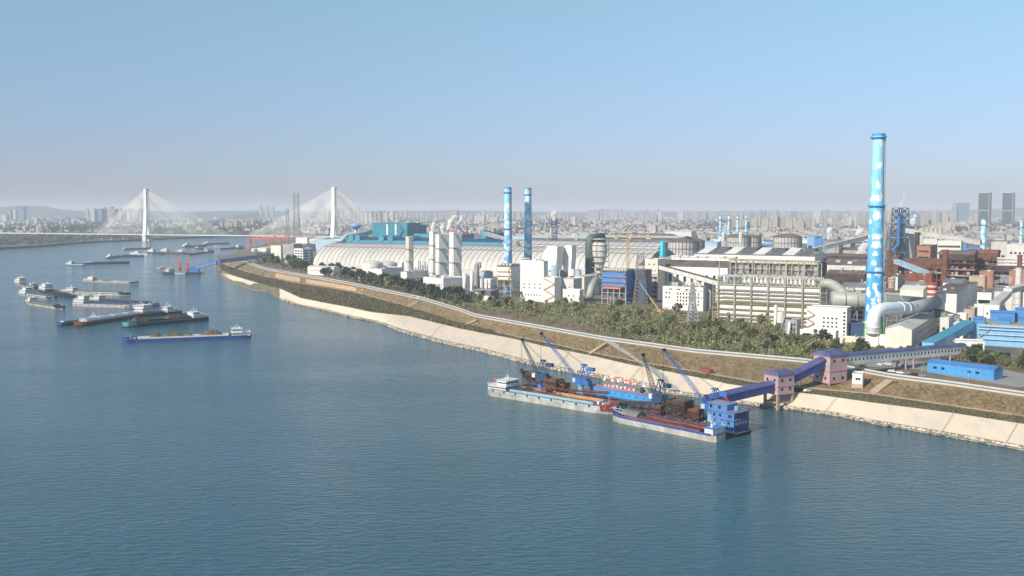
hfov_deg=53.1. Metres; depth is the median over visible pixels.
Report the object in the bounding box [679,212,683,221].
tower block
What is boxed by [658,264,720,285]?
conveyor gallery
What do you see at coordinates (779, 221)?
apartment tower
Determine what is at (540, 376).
grab crane
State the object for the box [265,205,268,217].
tower block
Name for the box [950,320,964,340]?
works house
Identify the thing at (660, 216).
tower block
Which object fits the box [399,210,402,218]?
apartment tower
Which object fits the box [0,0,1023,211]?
sky
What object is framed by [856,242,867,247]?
plant shed
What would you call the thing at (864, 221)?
apartment tower
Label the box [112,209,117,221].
apartment tower
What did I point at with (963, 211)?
tower block
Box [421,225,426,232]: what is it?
blue annex
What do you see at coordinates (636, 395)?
conveyor hall
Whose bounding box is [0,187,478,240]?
cable stayed bridge
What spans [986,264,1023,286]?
rust hall
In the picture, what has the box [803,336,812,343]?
bushy tree
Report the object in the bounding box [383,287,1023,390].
wood floor
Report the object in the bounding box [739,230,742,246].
process tower
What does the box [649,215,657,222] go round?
tower block
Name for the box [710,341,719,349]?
bushy tree
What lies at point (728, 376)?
berm path
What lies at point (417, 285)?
evergreen tree
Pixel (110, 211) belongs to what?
apartment tower
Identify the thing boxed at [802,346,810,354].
bushy tree
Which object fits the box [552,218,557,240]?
lattice tower
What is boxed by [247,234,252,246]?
portal crane
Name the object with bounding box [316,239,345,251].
blue warehouse
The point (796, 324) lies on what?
pump house
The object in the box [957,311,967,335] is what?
works house
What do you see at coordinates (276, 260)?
evergreen tree
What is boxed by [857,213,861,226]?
apartment tower
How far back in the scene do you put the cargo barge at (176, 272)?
1789.48 m
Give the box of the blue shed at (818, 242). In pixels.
[814,238,826,251]
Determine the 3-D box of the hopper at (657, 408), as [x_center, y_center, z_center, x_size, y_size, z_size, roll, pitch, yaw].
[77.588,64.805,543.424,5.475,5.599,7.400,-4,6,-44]
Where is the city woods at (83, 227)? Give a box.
[0,215,1023,233]
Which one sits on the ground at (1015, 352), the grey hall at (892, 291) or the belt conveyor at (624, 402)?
the grey hall at (892, 291)
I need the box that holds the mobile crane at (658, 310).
[640,283,663,312]
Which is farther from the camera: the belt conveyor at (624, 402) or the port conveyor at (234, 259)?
the port conveyor at (234, 259)
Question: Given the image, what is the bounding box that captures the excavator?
[540,386,555,392]
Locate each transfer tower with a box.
[763,369,794,409]
[812,349,847,386]
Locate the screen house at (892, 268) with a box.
[886,254,901,287]
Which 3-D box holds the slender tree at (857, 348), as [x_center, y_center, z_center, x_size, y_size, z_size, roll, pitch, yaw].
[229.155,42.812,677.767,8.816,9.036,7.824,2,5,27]
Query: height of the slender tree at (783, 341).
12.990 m
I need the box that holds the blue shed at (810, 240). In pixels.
[807,236,821,247]
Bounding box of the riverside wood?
[0,229,288,245]
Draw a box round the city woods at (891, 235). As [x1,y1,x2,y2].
[533,231,1018,239]
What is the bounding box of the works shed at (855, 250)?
[843,244,867,253]
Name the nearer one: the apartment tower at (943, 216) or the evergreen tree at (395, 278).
the evergreen tree at (395, 278)
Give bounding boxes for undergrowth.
[255,253,465,305]
[439,298,874,358]
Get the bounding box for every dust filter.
[496,263,519,296]
[602,267,632,304]
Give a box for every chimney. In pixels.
[503,187,511,292]
[523,188,531,259]
[659,241,664,256]
[718,215,721,246]
[727,215,730,235]
[735,215,738,233]
[744,215,747,234]
[839,245,842,252]
[864,133,886,336]
[888,277,895,287]
[914,232,919,257]
[926,282,937,297]
[941,249,948,286]
[980,219,986,248]
[1014,268,1022,310]
[1017,255,1022,267]
[1019,219,1022,242]
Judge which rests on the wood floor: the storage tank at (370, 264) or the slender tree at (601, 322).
the slender tree at (601, 322)
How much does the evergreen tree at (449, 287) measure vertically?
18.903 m
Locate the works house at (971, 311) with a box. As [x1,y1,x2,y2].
[964,306,977,320]
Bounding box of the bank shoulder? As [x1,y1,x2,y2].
[217,266,279,297]
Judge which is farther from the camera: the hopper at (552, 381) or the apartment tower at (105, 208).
the apartment tower at (105, 208)
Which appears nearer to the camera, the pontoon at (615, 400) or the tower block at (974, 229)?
the pontoon at (615, 400)
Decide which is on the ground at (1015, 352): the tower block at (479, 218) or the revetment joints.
the tower block at (479, 218)
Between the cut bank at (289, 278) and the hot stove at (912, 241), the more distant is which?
the hot stove at (912, 241)
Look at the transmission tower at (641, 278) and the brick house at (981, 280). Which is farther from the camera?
the brick house at (981, 280)
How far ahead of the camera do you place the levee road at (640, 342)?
732.77 m
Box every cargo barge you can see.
[14,275,35,288]
[19,285,56,299]
[26,296,64,308]
[38,283,75,297]
[56,313,95,325]
[60,284,130,295]
[66,261,85,265]
[72,294,134,307]
[74,302,151,326]
[84,259,129,263]
[84,277,138,283]
[89,292,159,306]
[105,254,125,258]
[120,254,143,256]
[122,247,150,249]
[122,308,208,327]
[122,325,250,341]
[130,250,147,254]
[137,303,181,316]
[147,249,165,253]
[157,267,166,270]
[160,247,179,253]
[165,268,186,274]
[175,249,192,254]
[182,242,206,246]
[189,246,213,254]
[202,242,228,244]
[214,245,234,247]
[220,244,244,248]
[488,375,618,413]
[612,408,725,441]
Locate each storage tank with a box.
[362,260,382,270]
[380,260,396,266]
[481,270,492,278]
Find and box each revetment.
[221,272,258,284]
[280,289,1023,448]
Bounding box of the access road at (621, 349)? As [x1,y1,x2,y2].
[604,340,678,389]
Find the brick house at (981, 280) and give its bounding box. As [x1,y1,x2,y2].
[969,275,986,289]
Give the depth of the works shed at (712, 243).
2089.82 m
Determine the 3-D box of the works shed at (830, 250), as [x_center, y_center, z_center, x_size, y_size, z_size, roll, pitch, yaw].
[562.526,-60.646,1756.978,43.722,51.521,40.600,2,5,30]
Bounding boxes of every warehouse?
[257,246,270,251]
[295,243,315,249]
[296,236,314,242]
[308,237,334,242]
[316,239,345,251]
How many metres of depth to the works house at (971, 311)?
852.24 m
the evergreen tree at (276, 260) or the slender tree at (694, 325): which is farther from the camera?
the evergreen tree at (276, 260)
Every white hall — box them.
[891,271,903,287]
[904,281,926,285]
[937,282,977,320]
[943,278,968,284]
[977,288,994,303]
[992,286,1023,310]
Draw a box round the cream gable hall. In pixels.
[900,284,926,297]
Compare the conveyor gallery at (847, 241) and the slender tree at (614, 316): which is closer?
the slender tree at (614, 316)
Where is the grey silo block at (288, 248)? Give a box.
[282,243,301,259]
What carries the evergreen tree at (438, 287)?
on the embankment slope at (507, 318)
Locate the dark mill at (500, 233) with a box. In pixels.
[490,232,503,238]
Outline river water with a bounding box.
[0,235,1023,575]
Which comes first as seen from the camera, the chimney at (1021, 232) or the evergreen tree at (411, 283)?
the evergreen tree at (411, 283)
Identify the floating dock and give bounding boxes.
[163,268,200,273]
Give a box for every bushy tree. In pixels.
[609,304,615,310]
[617,326,628,333]
[624,308,630,316]
[638,328,646,334]
[655,330,661,341]
[665,329,672,336]
[682,332,692,340]
[702,318,709,326]
[708,336,715,342]
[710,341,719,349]
[713,325,724,333]
[725,338,732,344]
[730,330,738,337]
[734,335,740,343]
[736,317,744,324]
[741,340,751,351]
[743,325,751,339]
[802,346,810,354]
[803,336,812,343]
[829,338,839,344]
[842,346,851,351]
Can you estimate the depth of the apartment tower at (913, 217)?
5985.40 m
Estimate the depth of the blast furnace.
1790.94 m
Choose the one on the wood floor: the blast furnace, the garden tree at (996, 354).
the garden tree at (996, 354)
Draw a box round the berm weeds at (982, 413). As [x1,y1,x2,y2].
[492,331,1023,422]
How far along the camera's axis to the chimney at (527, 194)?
1234.90 m
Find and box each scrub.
[452,304,634,339]
[886,347,1022,368]
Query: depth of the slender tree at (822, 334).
741.28 m
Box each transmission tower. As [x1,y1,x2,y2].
[633,254,647,308]
[683,282,703,325]
[823,226,826,252]
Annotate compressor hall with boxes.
[423,274,468,296]
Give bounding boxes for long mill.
[638,255,741,299]
[694,246,826,285]
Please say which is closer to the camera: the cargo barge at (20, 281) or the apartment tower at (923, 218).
the cargo barge at (20, 281)
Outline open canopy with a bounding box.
[474,289,498,299]
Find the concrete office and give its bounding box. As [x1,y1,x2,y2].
[663,281,706,310]
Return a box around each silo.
[551,265,558,276]
[559,269,567,277]
[568,269,574,276]
[575,269,581,275]
[777,311,785,331]
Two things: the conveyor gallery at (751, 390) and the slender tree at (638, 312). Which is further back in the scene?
the slender tree at (638, 312)
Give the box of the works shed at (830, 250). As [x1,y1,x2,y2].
[824,238,854,253]
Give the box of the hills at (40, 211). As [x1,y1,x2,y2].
[0,205,269,218]
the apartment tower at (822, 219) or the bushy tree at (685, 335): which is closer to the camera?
the bushy tree at (685, 335)
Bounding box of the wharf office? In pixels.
[708,396,750,432]
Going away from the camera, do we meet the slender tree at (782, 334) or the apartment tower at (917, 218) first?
the slender tree at (782, 334)
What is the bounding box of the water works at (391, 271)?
[366,266,402,284]
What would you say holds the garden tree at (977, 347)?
on the wood floor
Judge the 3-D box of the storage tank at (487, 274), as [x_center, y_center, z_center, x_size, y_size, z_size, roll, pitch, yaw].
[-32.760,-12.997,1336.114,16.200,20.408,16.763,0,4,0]
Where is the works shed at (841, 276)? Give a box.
[825,266,866,298]
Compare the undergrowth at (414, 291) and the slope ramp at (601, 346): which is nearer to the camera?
the slope ramp at (601, 346)
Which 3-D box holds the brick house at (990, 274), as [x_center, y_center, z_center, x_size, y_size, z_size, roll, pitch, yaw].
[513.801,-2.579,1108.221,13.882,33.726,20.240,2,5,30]
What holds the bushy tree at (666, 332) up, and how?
on the wood floor
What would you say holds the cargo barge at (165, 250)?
on the river water
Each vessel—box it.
[481,275,483,288]
[591,238,608,292]
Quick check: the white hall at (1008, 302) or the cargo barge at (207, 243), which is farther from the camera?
the cargo barge at (207, 243)
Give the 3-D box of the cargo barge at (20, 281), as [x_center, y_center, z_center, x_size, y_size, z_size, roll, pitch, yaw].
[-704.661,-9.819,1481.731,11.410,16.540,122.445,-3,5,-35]
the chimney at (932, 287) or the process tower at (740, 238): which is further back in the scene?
the process tower at (740, 238)
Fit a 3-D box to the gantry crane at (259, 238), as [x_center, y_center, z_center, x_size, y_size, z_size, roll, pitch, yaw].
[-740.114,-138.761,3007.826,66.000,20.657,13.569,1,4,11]
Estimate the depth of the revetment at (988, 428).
625.58 m
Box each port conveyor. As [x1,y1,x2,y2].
[189,261,218,274]
[216,253,271,266]
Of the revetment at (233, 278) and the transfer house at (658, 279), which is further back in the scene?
the revetment at (233, 278)
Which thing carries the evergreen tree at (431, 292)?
on the embankment slope at (507, 318)
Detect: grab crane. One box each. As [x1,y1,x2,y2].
[519,338,553,388]
[540,332,594,394]
[639,353,671,412]
[660,348,728,422]
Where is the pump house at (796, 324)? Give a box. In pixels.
[785,318,800,335]
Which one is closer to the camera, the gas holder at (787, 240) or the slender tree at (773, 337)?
the slender tree at (773, 337)
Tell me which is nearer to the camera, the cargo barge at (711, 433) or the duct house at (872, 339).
the cargo barge at (711, 433)
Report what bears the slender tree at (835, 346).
on the wood floor
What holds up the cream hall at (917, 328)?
on the ground at (1015, 352)
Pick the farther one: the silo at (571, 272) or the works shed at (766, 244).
the works shed at (766, 244)
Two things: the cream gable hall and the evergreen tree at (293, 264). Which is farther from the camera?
the evergreen tree at (293, 264)
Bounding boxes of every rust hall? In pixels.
[900,258,949,289]
[904,269,934,282]
[939,250,978,279]
[968,249,1000,273]
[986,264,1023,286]
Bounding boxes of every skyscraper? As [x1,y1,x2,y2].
[977,192,991,225]
[1001,192,1015,227]
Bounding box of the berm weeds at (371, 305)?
[220,264,493,333]
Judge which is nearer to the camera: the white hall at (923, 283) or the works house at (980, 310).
the works house at (980, 310)
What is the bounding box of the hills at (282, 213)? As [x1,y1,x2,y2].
[206,210,565,217]
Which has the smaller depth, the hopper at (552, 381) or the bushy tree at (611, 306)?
the hopper at (552, 381)
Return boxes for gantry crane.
[251,237,268,243]
[261,236,287,244]
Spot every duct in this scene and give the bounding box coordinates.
[335,229,371,242]
[476,262,480,288]
[585,233,605,273]
[585,276,599,299]
[820,278,848,291]
[822,258,866,278]
[829,291,925,326]
[865,302,919,334]
[908,296,941,316]
[997,257,1023,259]
[997,260,1023,263]
[997,263,1023,285]
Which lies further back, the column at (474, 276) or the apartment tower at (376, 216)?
the apartment tower at (376, 216)
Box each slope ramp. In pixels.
[589,342,606,353]
[869,379,892,393]
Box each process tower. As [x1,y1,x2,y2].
[721,230,724,246]
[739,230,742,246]
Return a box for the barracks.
[308,265,339,275]
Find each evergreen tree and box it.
[266,255,271,263]
[272,257,280,264]
[280,261,286,268]
[289,262,296,267]
[296,261,304,268]
[303,260,308,268]
[325,267,333,275]
[339,266,348,278]
[348,271,354,280]
[355,269,362,276]
[363,271,374,280]
[365,274,377,284]
[372,276,378,285]
[377,273,387,282]
[383,276,391,286]
[390,274,399,289]
[397,278,406,290]
[405,280,415,289]
[414,281,422,290]
[418,282,426,292]
[420,287,425,294]
[428,284,440,297]
[429,287,434,296]
[431,290,439,299]
[438,288,445,298]
[443,285,451,292]
[450,287,460,296]
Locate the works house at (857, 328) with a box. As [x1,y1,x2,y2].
[850,321,863,336]
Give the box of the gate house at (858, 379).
[851,371,864,387]
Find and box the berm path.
[233,267,1023,416]
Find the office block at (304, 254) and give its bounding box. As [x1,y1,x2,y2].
[294,247,312,261]
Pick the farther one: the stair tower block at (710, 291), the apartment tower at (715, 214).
the apartment tower at (715, 214)
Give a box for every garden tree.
[958,348,966,360]
[965,348,977,362]
[970,343,983,351]
[976,350,984,363]
[984,355,993,362]
[989,351,999,363]
[994,356,1001,362]
[1000,352,1010,358]
[1001,354,1009,365]
[1002,358,1012,363]
[1011,358,1022,367]
[1017,355,1023,369]
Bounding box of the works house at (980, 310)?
[974,303,983,316]
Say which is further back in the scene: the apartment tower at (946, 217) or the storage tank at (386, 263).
the apartment tower at (946, 217)
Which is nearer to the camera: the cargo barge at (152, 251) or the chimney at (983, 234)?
the chimney at (983, 234)
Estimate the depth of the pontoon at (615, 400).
595.64 m
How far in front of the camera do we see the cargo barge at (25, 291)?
1305.30 m
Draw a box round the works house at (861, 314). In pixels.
[851,308,864,320]
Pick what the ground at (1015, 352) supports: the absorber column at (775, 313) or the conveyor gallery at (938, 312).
the conveyor gallery at (938, 312)
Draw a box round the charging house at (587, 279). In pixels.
[569,274,598,295]
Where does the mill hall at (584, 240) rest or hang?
on the ground at (1015, 352)
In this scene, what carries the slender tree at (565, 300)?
on the wood floor
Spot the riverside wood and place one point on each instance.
(28, 240)
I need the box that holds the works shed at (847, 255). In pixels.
[826,251,866,258]
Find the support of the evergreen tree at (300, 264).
on the ground at (248, 252)
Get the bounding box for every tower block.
[0,214,9,221]
[7,210,12,219]
[13,209,16,220]
[15,207,26,221]
[85,208,88,218]
[90,208,96,221]
[97,208,104,222]
[258,205,262,216]
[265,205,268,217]
[270,206,274,217]
[446,210,458,221]
[474,215,485,221]
[489,217,498,222]
[572,216,576,225]
[587,210,599,218]
[647,224,657,231]
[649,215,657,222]
[657,212,662,220]
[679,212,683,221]
[704,282,715,309]
[794,221,804,231]
[813,210,821,222]
[854,211,858,225]
[951,204,956,221]
[953,203,969,221]
[972,226,978,232]
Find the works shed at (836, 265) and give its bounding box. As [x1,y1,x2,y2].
[827,260,866,270]
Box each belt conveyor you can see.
[531,380,564,391]
[569,389,609,398]
[620,400,653,407]
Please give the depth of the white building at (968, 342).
703.17 m
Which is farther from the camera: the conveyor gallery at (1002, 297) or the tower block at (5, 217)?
the tower block at (5, 217)
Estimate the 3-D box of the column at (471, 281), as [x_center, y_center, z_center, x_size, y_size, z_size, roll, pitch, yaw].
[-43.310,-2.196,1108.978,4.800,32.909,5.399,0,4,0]
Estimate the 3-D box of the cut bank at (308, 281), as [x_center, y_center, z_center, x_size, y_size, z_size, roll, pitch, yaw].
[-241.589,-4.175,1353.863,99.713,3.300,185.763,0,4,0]
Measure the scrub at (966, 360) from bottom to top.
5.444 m
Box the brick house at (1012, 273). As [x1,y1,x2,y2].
[1009,269,1023,285]
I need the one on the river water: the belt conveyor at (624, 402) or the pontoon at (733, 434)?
the pontoon at (733, 434)
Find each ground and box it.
[217,238,378,286]
[380,217,1023,390]
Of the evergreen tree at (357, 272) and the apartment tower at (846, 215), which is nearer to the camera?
the evergreen tree at (357, 272)
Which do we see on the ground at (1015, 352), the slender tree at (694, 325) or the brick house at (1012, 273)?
the brick house at (1012, 273)
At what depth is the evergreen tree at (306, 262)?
1663.57 m
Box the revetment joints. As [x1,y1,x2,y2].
[322,306,1016,445]
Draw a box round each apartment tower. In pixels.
[103,207,106,222]
[109,206,113,219]
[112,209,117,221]
[118,209,122,221]
[127,209,131,221]
[139,208,142,221]
[233,220,238,226]
[364,213,368,223]
[369,212,372,224]
[374,213,377,222]
[378,211,381,222]
[390,211,394,222]
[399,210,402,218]
[404,210,407,218]
[517,211,520,219]
[600,209,603,217]
[604,209,607,217]
[619,209,622,216]
[684,210,688,220]
[695,211,698,219]
[714,211,717,218]
[732,215,736,228]
[741,219,744,229]
[751,217,757,227]
[757,216,760,227]
[764,218,768,226]
[766,211,769,219]
[772,215,777,226]
[778,216,780,227]
[781,216,784,226]
[788,219,792,228]
[797,211,800,218]
[806,211,809,219]
[806,219,810,228]
[811,218,815,226]
[820,215,823,224]
[835,214,839,225]
[844,213,848,225]
[848,217,851,225]
[852,215,855,227]
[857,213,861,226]
[862,214,866,226]
[889,211,892,223]
[912,211,915,223]
[915,213,919,225]
[921,213,925,225]
[932,210,935,223]
[942,211,945,222]
[944,212,948,223]
[947,222,950,230]
[949,213,952,221]
[950,221,955,229]
[955,221,958,231]
[968,216,972,223]
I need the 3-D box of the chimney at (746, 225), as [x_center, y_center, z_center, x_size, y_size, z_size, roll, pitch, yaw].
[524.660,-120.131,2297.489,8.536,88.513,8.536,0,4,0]
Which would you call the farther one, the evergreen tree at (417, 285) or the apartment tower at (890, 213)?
the apartment tower at (890, 213)
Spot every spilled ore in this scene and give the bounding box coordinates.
[519,384,619,401]
[619,405,713,425]
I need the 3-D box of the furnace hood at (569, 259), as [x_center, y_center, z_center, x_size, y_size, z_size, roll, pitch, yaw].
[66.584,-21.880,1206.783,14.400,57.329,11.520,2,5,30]
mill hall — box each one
[512,234,587,239]
[515,239,642,241]
[532,235,668,242]
[604,232,676,235]
[605,234,692,239]
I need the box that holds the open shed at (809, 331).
[800,328,838,341]
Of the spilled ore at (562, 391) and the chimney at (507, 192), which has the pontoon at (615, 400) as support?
the spilled ore at (562, 391)
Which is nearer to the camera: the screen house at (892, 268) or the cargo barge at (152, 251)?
the screen house at (892, 268)
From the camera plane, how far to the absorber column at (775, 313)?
803.14 m
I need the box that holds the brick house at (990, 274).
[979,270,994,287]
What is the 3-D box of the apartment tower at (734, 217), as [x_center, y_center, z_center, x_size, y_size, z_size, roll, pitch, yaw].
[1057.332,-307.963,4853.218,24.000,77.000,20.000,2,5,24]
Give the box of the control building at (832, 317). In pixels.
[806,305,850,336]
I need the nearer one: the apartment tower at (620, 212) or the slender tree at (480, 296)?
the slender tree at (480, 296)
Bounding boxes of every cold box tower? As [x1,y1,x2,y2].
[405,236,413,270]
[428,231,439,275]
[434,234,448,275]
[448,232,461,276]
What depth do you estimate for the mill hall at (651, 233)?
2418.08 m
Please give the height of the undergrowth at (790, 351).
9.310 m
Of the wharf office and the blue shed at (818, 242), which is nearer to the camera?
the wharf office
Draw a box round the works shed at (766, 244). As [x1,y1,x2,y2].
[762,241,771,246]
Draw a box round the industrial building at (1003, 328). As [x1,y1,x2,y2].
[970,307,1023,347]
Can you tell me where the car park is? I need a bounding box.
[866,360,1023,386]
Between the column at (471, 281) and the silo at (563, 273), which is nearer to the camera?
the column at (471, 281)
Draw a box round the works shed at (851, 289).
[848,287,865,292]
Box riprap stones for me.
[279,298,1023,450]
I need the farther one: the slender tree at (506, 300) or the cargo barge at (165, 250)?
the cargo barge at (165, 250)
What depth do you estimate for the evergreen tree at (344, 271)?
1469.48 m
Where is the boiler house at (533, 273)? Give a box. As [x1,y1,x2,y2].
[520,258,550,301]
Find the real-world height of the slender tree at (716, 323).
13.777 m
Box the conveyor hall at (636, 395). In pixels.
[590,384,655,404]
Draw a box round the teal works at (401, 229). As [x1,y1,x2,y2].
[372,223,420,236]
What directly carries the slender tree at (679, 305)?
on the wood floor
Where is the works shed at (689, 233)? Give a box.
[666,229,695,237]
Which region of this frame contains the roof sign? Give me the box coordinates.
[603,375,648,392]
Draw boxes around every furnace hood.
[542,246,563,275]
[562,245,575,268]
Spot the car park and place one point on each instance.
(1013, 378)
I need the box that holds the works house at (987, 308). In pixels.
[984,303,1000,317]
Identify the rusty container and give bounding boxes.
[699,367,712,374]
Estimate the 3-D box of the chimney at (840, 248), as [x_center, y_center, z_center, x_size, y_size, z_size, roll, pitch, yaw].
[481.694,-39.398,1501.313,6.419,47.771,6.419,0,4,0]
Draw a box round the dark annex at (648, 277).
[627,269,651,303]
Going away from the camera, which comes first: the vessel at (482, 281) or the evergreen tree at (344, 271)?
the vessel at (482, 281)
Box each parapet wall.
[246,261,1023,392]
[247,263,1023,395]
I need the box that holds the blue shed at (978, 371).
[927,359,1002,379]
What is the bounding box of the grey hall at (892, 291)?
[884,288,899,294]
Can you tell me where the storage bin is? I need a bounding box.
[919,228,925,244]
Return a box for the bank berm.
[217,263,1023,423]
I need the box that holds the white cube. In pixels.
[398,262,403,270]
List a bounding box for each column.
[462,273,466,297]
[470,271,473,294]
[474,265,475,288]
[774,305,777,332]
[788,322,790,333]
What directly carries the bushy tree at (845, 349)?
on the wood floor
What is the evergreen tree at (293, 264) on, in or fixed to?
on the ground at (248, 252)
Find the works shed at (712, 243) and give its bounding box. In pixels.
[705,239,719,247]
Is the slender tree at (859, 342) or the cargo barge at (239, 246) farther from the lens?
the cargo barge at (239, 246)
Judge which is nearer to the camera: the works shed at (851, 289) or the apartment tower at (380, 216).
the works shed at (851, 289)
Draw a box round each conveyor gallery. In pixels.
[485,232,519,244]
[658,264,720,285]
[703,380,774,403]
[792,357,825,382]
[813,234,867,252]
[847,343,966,368]
[893,259,929,278]
[905,228,981,244]
[922,320,974,345]
[929,308,959,320]
[988,290,1011,309]
[1003,283,1023,310]
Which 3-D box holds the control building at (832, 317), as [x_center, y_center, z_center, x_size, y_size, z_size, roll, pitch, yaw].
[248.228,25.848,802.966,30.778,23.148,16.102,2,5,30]
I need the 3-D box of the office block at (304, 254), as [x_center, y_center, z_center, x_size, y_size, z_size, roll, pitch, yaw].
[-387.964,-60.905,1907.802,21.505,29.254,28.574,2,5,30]
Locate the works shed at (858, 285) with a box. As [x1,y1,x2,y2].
[842,279,865,289]
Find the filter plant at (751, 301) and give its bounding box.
[712,259,830,325]
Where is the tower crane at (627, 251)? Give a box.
[614,231,661,267]
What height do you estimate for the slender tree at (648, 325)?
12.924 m
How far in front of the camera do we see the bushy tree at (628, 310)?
923.17 m
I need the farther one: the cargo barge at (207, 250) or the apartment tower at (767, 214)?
the apartment tower at (767, 214)
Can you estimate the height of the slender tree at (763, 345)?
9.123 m
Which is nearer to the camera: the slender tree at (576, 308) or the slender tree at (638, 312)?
the slender tree at (638, 312)
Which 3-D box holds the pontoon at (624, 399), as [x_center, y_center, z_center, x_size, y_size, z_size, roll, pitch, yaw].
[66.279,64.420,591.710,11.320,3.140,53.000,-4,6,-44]
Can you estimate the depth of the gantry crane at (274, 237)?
2916.67 m
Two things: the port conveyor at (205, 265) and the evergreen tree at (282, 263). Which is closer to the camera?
the evergreen tree at (282, 263)
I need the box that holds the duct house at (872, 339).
[865,328,880,346]
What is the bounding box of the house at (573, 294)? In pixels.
[563,288,583,303]
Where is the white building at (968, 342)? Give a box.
[954,338,984,348]
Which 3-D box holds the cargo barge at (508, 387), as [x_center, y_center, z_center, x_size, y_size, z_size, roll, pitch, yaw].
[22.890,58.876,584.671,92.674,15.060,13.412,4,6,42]
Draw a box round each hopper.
[520,370,539,386]
[542,377,563,391]
[556,382,569,392]
[650,404,665,415]
[664,397,693,419]
[685,407,703,421]
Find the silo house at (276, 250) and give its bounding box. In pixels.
[270,245,282,260]
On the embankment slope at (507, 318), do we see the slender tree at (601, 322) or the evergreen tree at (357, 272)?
the evergreen tree at (357, 272)
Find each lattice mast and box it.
[285,209,289,240]
[293,193,300,241]
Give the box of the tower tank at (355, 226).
[350,223,360,229]
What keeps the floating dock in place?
on the river water
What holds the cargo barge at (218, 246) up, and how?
on the river water
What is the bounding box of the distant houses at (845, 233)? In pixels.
[0,215,1023,240]
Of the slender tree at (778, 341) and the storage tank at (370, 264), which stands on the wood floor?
the slender tree at (778, 341)
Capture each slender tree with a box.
[463,296,472,302]
[464,291,475,298]
[475,294,483,300]
[503,297,512,305]
[524,302,529,308]
[562,297,568,303]
[573,304,580,316]
[598,317,603,330]
[609,310,620,320]
[615,298,622,305]
[629,326,639,333]
[633,307,643,320]
[643,320,652,333]
[658,321,669,334]
[666,315,676,322]
[672,303,682,310]
[676,330,680,340]
[688,321,699,328]
[701,327,714,337]
[712,319,721,329]
[737,321,750,329]
[746,327,759,336]
[756,314,766,324]
[761,341,772,348]
[762,334,778,341]
[775,339,780,349]
[778,331,785,337]
[780,338,785,354]
[785,333,796,345]
[811,340,823,350]
[818,328,831,340]
[830,343,842,349]
[853,347,864,351]
[856,337,870,345]
[861,343,870,349]
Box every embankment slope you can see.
[217,257,1018,390]
[221,262,1023,414]
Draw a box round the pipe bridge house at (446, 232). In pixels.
[440,231,464,234]
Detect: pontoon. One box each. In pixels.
[520,383,627,405]
[588,393,665,406]
[619,404,710,426]
[726,427,751,436]
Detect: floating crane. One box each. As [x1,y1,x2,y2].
[177,257,181,271]
[185,254,188,271]
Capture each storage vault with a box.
[313,242,674,276]
[518,240,666,248]
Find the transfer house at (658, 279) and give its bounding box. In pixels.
[645,258,665,300]
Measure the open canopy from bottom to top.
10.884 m
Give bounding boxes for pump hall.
[401,270,427,280]
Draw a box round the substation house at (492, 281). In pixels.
[480,278,494,287]
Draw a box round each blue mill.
[346,234,503,245]
[414,233,473,237]
[481,231,489,238]
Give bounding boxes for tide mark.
[283,299,1023,448]
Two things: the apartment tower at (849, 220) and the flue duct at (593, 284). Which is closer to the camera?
the flue duct at (593, 284)
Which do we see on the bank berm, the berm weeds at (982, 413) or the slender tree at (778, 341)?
the berm weeds at (982, 413)
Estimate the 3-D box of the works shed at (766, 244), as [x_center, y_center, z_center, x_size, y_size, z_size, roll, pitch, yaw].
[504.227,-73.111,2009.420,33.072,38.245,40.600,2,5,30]
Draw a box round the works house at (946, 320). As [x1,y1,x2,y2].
[940,312,953,331]
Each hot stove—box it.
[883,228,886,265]
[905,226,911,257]
[911,227,914,257]
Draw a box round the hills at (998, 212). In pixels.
[564,208,1023,216]
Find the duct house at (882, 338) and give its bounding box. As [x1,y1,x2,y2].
[878,332,884,345]
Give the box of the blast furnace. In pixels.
[883,208,912,262]
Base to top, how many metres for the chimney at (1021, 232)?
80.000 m
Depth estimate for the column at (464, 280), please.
1119.67 m
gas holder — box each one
[667,238,698,255]
[692,238,704,249]
[726,234,750,248]
[748,234,761,248]
[772,233,801,248]
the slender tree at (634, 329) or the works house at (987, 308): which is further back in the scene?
the works house at (987, 308)
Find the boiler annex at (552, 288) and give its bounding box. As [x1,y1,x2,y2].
[543,276,561,302]
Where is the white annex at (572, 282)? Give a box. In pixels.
[561,277,581,301]
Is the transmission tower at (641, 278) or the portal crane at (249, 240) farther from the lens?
the portal crane at (249, 240)
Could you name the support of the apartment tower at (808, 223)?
on the ground at (1015, 352)
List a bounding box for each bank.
[0,218,371,247]
[275,273,299,281]
[306,279,355,290]
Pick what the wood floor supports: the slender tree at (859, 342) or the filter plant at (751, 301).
the slender tree at (859, 342)
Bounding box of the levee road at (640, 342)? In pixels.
[236,261,1023,394]
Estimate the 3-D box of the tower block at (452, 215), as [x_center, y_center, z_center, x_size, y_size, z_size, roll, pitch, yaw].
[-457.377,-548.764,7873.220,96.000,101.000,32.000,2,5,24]
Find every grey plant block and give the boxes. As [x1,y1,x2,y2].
[991,242,1008,256]
[1006,242,1023,263]
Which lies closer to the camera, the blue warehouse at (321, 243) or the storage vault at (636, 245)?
the storage vault at (636, 245)
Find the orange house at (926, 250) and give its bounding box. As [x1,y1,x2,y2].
[917,244,937,257]
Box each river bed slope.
[217,236,371,256]
[217,269,1023,449]
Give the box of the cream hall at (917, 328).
[885,311,936,347]
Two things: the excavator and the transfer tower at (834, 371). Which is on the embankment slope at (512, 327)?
the transfer tower at (834, 371)

